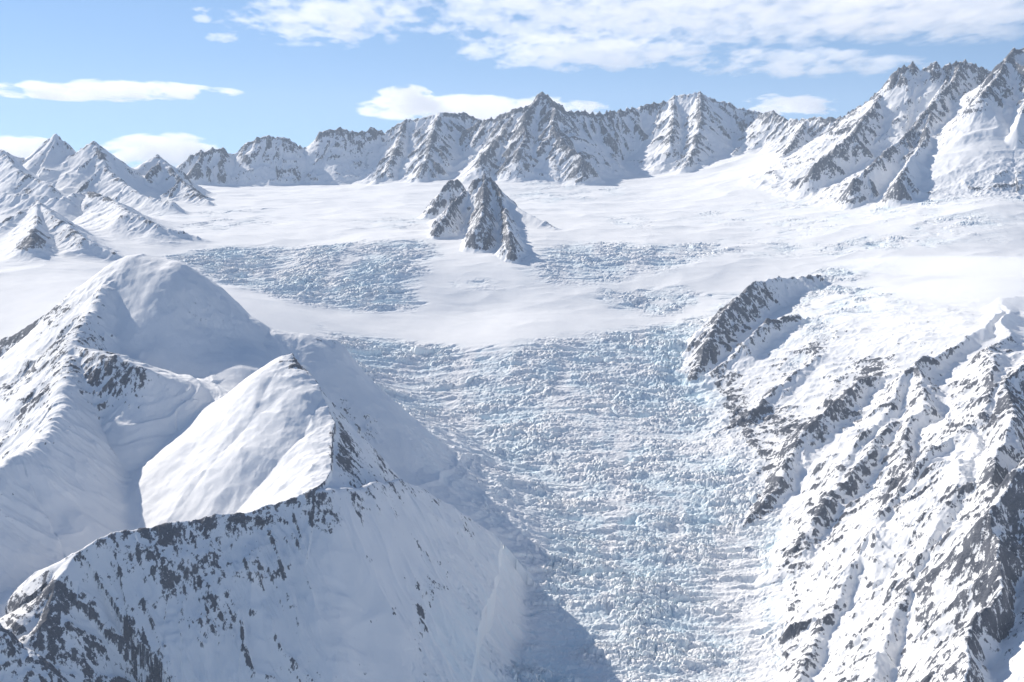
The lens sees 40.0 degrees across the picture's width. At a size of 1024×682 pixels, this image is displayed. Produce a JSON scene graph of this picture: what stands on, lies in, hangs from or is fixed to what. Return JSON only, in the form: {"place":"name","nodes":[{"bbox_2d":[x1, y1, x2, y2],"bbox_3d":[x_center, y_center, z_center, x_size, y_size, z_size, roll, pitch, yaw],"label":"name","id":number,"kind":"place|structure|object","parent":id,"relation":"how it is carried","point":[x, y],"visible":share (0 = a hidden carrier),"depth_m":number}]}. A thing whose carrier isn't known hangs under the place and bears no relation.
{"place":"outdoors","nodes":[
{"label":"outdoors","id":0,"kind":"place"},
{"bbox_2d":[0,200,122,259],"bbox_3d":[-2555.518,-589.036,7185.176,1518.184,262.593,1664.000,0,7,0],"label":"snow hill","id":1,"kind":"structure","parent":0,"point":[37,229],"depth_m":6739.62},
{"bbox_2d":[0,134,188,213],"bbox_3d":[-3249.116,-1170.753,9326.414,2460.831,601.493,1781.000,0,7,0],"label":"twin peaks","id":2,"kind":"object","parent":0,"point":[54,165],"visible":0.91,"depth_m":9368.13},
{"bbox_2d":[0,191,201,243],"bbox_3d":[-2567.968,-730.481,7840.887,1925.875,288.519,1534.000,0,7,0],"label":"snow shoulder","id":3,"kind":"object","parent":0,"point":[102,214],"visible":0.94,"depth_m":7699.35},
{"bbox_2d":[134,154,213,204],"bbox_3d":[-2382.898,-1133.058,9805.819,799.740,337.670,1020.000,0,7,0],"label":"snowy mountain","id":4,"kind":"structure","parent":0,"point":[166,179],"depth_m":9685.40},
{"bbox_2d":[0,353,515,681],"bbox_3d":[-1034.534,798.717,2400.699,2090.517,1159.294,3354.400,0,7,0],"label":"rocky buttress","id":5,"kind":"structure","parent":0,"point":[215,562],"depth_m":3012.34},
{"bbox_2d":[0,623,170,681],"bbox_3d":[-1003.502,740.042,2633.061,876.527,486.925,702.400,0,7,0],"label":"dark crag","id":6,"kind":"structure","parent":5,"relation":"on","point":[20,662],"depth_m":2728.84},
{"bbox_2d":[311,479,537,681],"bbox_3d":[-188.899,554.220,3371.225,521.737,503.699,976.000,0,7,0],"label":"snow spur","id":7,"kind":"structure","parent":5,"relation":"on","point":[428,577],"depth_m":3225.13},
{"bbox_2d":[0,254,550,593],"bbox_3d":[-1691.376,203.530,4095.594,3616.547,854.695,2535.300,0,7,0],"label":"snow dome mountain","id":8,"kind":"structure","parent":0,"point":[114,374],"depth_m":4121.15},
{"bbox_2d":[176,127,386,185],"bbox_3d":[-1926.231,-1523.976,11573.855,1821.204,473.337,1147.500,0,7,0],"label":"serrated ridge","id":9,"kind":"structure","parent":0,"point":[338,155],"depth_m":11271.64},
{"bbox_2d":[357,112,481,181],"bbox_3d":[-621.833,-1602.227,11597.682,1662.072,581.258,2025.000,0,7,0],"label":"ribbed peak","id":10,"kind":"structure","parent":0,"point":[423,149],"depth_m":11202.44},
{"bbox_2d":[0,121,1023,574],"bbox_3d":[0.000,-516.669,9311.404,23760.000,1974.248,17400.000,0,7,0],"label":"snowfield","id":11,"kind":"structure","parent":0,"point":[464,297],"depth_m":6895.99},
{"bbox_2d":[166,239,440,311],"bbox_3d":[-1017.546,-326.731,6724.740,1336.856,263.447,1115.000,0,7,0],"label":"icefall","id":12,"kind":"object","parent":11,"relation":"on","point":[366,276],"visible":1,"depth_m":6682.34},
{"bbox_2d":[420,174,557,261],"bbox_3d":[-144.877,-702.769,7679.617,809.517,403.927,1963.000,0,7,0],"label":"rock island","id":13,"kind":"object","parent":11,"relation":"on","point":[486,211],"visible":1,"depth_m":7682.22},
{"bbox_2d":[529,241,729,286],"bbox_3d":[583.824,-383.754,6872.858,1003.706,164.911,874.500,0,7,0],"label":"side icefall","id":14,"kind":"object","parent":11,"relation":"on","point":[584,262],"visible":1,"depth_m":6785.09},
{"bbox_2d":[734,110,845,159],"bbox_3d":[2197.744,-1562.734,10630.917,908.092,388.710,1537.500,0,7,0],"label":"crags","id":15,"kind":"structure","parent":11,"relation":"on","point":[782,136],"depth_m":10742.72},
{"bbox_2d":[753,59,990,208],"bbox_3d":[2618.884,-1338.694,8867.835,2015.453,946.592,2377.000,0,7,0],"label":"great massif","id":16,"kind":"structure","parent":11,"relation":"on","point":[912,104],"depth_m":9057.46},
{"bbox_2d":[0,0,1023,166],"label":"sky","id":17,"kind":"structure","parent":0,"point":[174,80]},
{"bbox_2d":[450,92,649,184],"bbox_3d":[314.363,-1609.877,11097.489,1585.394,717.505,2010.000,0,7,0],"label":"peak","id":18,"kind":"structure","parent":0,"point":[542,137],"depth_m":10878.52},
{"bbox_2d":[319,292,791,681],"bbox_3d":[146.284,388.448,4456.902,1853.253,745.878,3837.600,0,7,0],"label":"glacier","id":19,"kind":"object","parent":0,"point":[627,458],"visible":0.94,"depth_m":4435.08},
{"bbox_2d":[626,91,762,172],"bbox_3d":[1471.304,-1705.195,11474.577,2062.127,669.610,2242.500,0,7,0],"label":"banded peak","id":20,"kind":"structure","parent":0,"point":[688,133],"depth_m":11164.93},
{"bbox_2d":[676,274,827,380],"bbox_3d":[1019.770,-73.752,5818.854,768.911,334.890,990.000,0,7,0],"label":"bluff","id":21,"kind":"structure","parent":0,"point":[726,326],"depth_m":5609.91},
{"bbox_2d":[711,282,1023,681],"bbox_3d":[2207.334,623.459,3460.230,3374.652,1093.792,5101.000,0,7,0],"label":"valley slope","id":22,"kind":"structure","parent":0,"point":[853,339],"depth_m":5136.27},
{"bbox_2d":[717,354,913,584],"bbox_3d":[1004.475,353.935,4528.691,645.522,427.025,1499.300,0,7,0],"label":"rock rib","id":23,"kind":"object","parent":22,"relation":"on","point":[795,454],"visible":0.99,"depth_m":4334.60},
{"bbox_2d":[765,361,1023,681],"bbox_3d":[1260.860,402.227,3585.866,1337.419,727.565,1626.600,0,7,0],"label":"rock spur","id":24,"kind":"structure","parent":22,"relation":"on","point":[848,605],"depth_m":3541.54},
{"bbox_2d":[893,459,1023,681],"bbox_3d":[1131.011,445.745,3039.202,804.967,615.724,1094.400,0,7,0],"label":"dark cliff","id":25,"kind":"structure","parent":22,"relation":"on","point":[961,614],"depth_m":3047.41},
{"bbox_2d":[787,296,1023,573],"bbox_3d":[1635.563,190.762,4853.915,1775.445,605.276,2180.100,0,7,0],"label":"rib","id":26,"kind":"structure","parent":0,"point":[917,389],"depth_m":4473.40},
{"bbox_2d":[807,47,1023,205],"bbox_3d":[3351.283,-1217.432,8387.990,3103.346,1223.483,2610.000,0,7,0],"label":"corner peak","id":27,"kind":"structure","parent":0,"point":[978,143],"depth_m":8198.80}
]}

